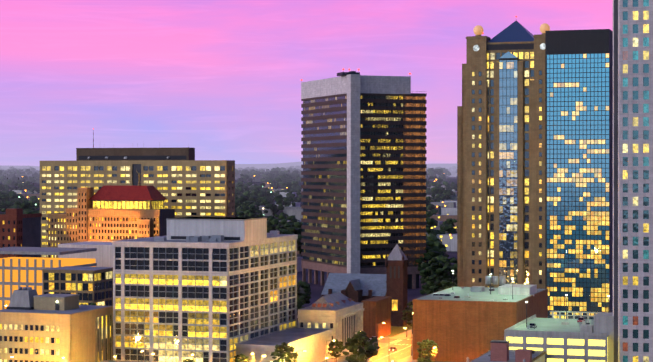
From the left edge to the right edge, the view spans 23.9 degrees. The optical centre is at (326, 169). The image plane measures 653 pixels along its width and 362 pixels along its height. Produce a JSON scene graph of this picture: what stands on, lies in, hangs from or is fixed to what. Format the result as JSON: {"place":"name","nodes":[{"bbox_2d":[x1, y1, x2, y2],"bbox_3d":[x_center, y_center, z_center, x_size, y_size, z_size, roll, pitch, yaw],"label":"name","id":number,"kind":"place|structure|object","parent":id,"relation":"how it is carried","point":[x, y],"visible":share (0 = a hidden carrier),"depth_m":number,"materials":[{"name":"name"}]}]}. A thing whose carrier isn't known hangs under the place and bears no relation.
{"place":"outdoors","nodes":[
{"label":"outdoors","id":0,"kind":"place"},
{"bbox_2d":[58,241,112,266],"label":"pale low block","id":1,"kind":"structure","parent":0,"point":[102,255],"depth_m":695.17,"materials":[{"name":"white paint"}]},
{"bbox_2d":[40,128,234,257],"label":"office building","id":2,"kind":"structure","parent":0,"point":[183,182],"depth_m":953.10,"materials":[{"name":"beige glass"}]},
{"bbox_2d":[0,161,456,361],"bbox_3d":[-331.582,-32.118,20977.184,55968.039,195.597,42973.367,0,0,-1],"label":"ground","id":3,"kind":"structure","parent":0,"point":[317,290],"depth_m":1169.86,"materials":[{"name":"green plant"}]},
{"bbox_2d":[0,208,41,257],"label":"brick block","id":4,"kind":"structure","parent":3,"relation":"on","point":[18,228],"depth_m":754.87,"materials":[{"name":"brown brick"}]},
{"bbox_2d":[0,247,96,309],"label":"office building","id":5,"kind":"structure","parent":3,"relation":"on","point":[17,272],"depth_m":638.78,"materials":[{"name":"concrete"}]},
{"bbox_2d":[0,287,112,361],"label":"beige office","id":6,"kind":"structure","parent":3,"relation":"on","point":[35,326],"depth_m":483.64,"materials":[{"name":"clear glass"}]},
{"bbox_2d":[42,266,112,305],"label":"glass office","id":7,"kind":"structure","parent":3,"relation":"on","point":[89,285],"depth_m":596.24,"materials":[{"name":"black glass"}]},
{"bbox_2d":[47,172,174,257],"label":"brick building","id":8,"kind":"structure","parent":3,"relation":"on","point":[108,213],"depth_m":903.67,"materials":[{"name":"orange brick"}]},
{"bbox_2d":[100,360,130,361],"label":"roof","id":9,"kind":"structure","parent":3,"relation":"on","point":[113,361],"depth_m":496.11,"materials":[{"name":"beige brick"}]},
{"bbox_2d":[3,305,435,361],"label":"street lamps","id":10,"kind":"object","parent":3,"relation":"on","point":[326,357],"visible":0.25,"depth_m":505.30,"materials":[{"name":"metal"}]},
{"bbox_2d":[112,217,331,361],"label":"office building","id":11,"kind":"structure","parent":3,"relation":"on","point":[212,289],"depth_m":495.49,"materials":[{"name":"concrete"}]},
{"bbox_2d":[0,166,456,260],"bbox_3d":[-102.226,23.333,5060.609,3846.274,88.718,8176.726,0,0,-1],"label":"distant trees","id":12,"kind":"object","parent":3,"relation":"on","point":[247,203],"visible":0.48,"depth_m":2221.82,"materials":[{"name":"green plant"}]},
{"bbox_2d":[1,182,456,271],"bbox_3d":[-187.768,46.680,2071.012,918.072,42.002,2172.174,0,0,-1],"label":"distant blocks","id":13,"kind":"structure","parent":3,"relation":"on","point":[448,210],"depth_m":1764.95,"materials":[{"name":"white paint"}]},
{"bbox_2d":[19,175,450,235],"bbox_3d":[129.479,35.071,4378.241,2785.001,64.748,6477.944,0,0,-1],"label":"distant lamps","id":14,"kind":"object","parent":3,"relation":"on","point":[254,183],"visible":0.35,"depth_m":2347.94,"materials":[{"name":"metal"}]},
{"bbox_2d":[80,246,456,361],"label":"street trees","id":15,"kind":"object","parent":3,"relation":"on","point":[437,274],"visible":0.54,"depth_m":613.13,"materials":[{"name":"green plant"}]},
{"bbox_2d":[297,292,363,357],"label":"stone building","id":16,"kind":"structure","parent":3,"relation":"on","point":[339,314],"depth_m":543.66,"materials":[{"name":"beige stone"}]},
{"bbox_2d":[301,68,426,288],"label":"skyscraper","id":17,"kind":"structure","parent":3,"relation":"on","point":[364,173],"depth_m":846.18,"materials":[{"name":"stone"}]},
{"bbox_2d":[321,244,408,325],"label":"church","id":18,"kind":"structure","parent":3,"relation":"on","point":[391,283],"depth_m":649.81,"materials":[{"name":"stone"}]},
{"bbox_2d":[361,296,390,337],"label":"brick annex","id":19,"kind":"object","parent":3,"relation":"on","point":[377,309],"visible":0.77,"depth_m":597.54,"materials":[{"name":"brown brick"}]},
{"bbox_2d":[359,289,584,361],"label":"cars","id":20,"kind":"object","parent":3,"relation":"on","point":[534,325],"visible":0.19,"depth_m":546.77,"materials":[{"name":"white"}]},
{"bbox_2d":[412,276,547,361],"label":"brown block","id":21,"kind":"structure","parent":3,"relation":"on","point":[462,328],"depth_m":528.88,"materials":[{"name":"brick"}]},
{"bbox_2d":[457,16,549,288],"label":"skyscraper","id":22,"kind":"structure","parent":3,"relation":"on","point":[501,171],"depth_m":667.71,"materials":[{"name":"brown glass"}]},
{"bbox_2d":[466,340,545,361],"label":"brick shop","id":23,"kind":"structure","parent":3,"relation":"on","point":[500,351],"depth_m":434.62,"materials":[{"name":"brown brick"}]},
{"bbox_2d":[504,311,613,361],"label":"white parking deck","id":24,"kind":"structure","parent":3,"relation":"on","point":[574,340],"depth_m":457.83,"materials":[{"name":"concrete"}]},
{"bbox_2d":[439,287,589,328],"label":"roof plant","id":25,"kind":"object","parent":24,"relation":"on","point":[562,323],"visible":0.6,"depth_m":489.89,"materials":[{"name":"metal"}]},
{"bbox_2d":[451,270,609,326],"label":"deck lamps","id":26,"kind":"object","parent":24,"relation":"on","point":[527,301],"visible":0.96,"depth_m":506.24,"materials":[{"name":"metal"}]},
{"bbox_2d":[613,0,652,361],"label":"granite tower","id":27,"kind":"structure","parent":3,"relation":"on","point":[633,174],"depth_m":453.53,"materials":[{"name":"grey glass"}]},
{"bbox_2d":[0,0,612,165],"label":"sky","id":28,"kind":"structure","parent":0,"point":[220,79],"materials":[{"name":"pink"}]},
{"bbox_2d":[321,324,416,361],"bbox_3d":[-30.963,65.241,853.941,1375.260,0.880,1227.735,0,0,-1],"label":"roads","id":29,"kind":"structure","parent":0,"point":[399,340],"depth_m":566.22,"materials":[{"name":"asphalt"}]},
{"bbox_2d":[545,29,612,318],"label":"blue glass tower","id":30,"kind":"structure","parent":0,"point":[579,167],"depth_m":630.81,"materials":[{"name":"glass"}]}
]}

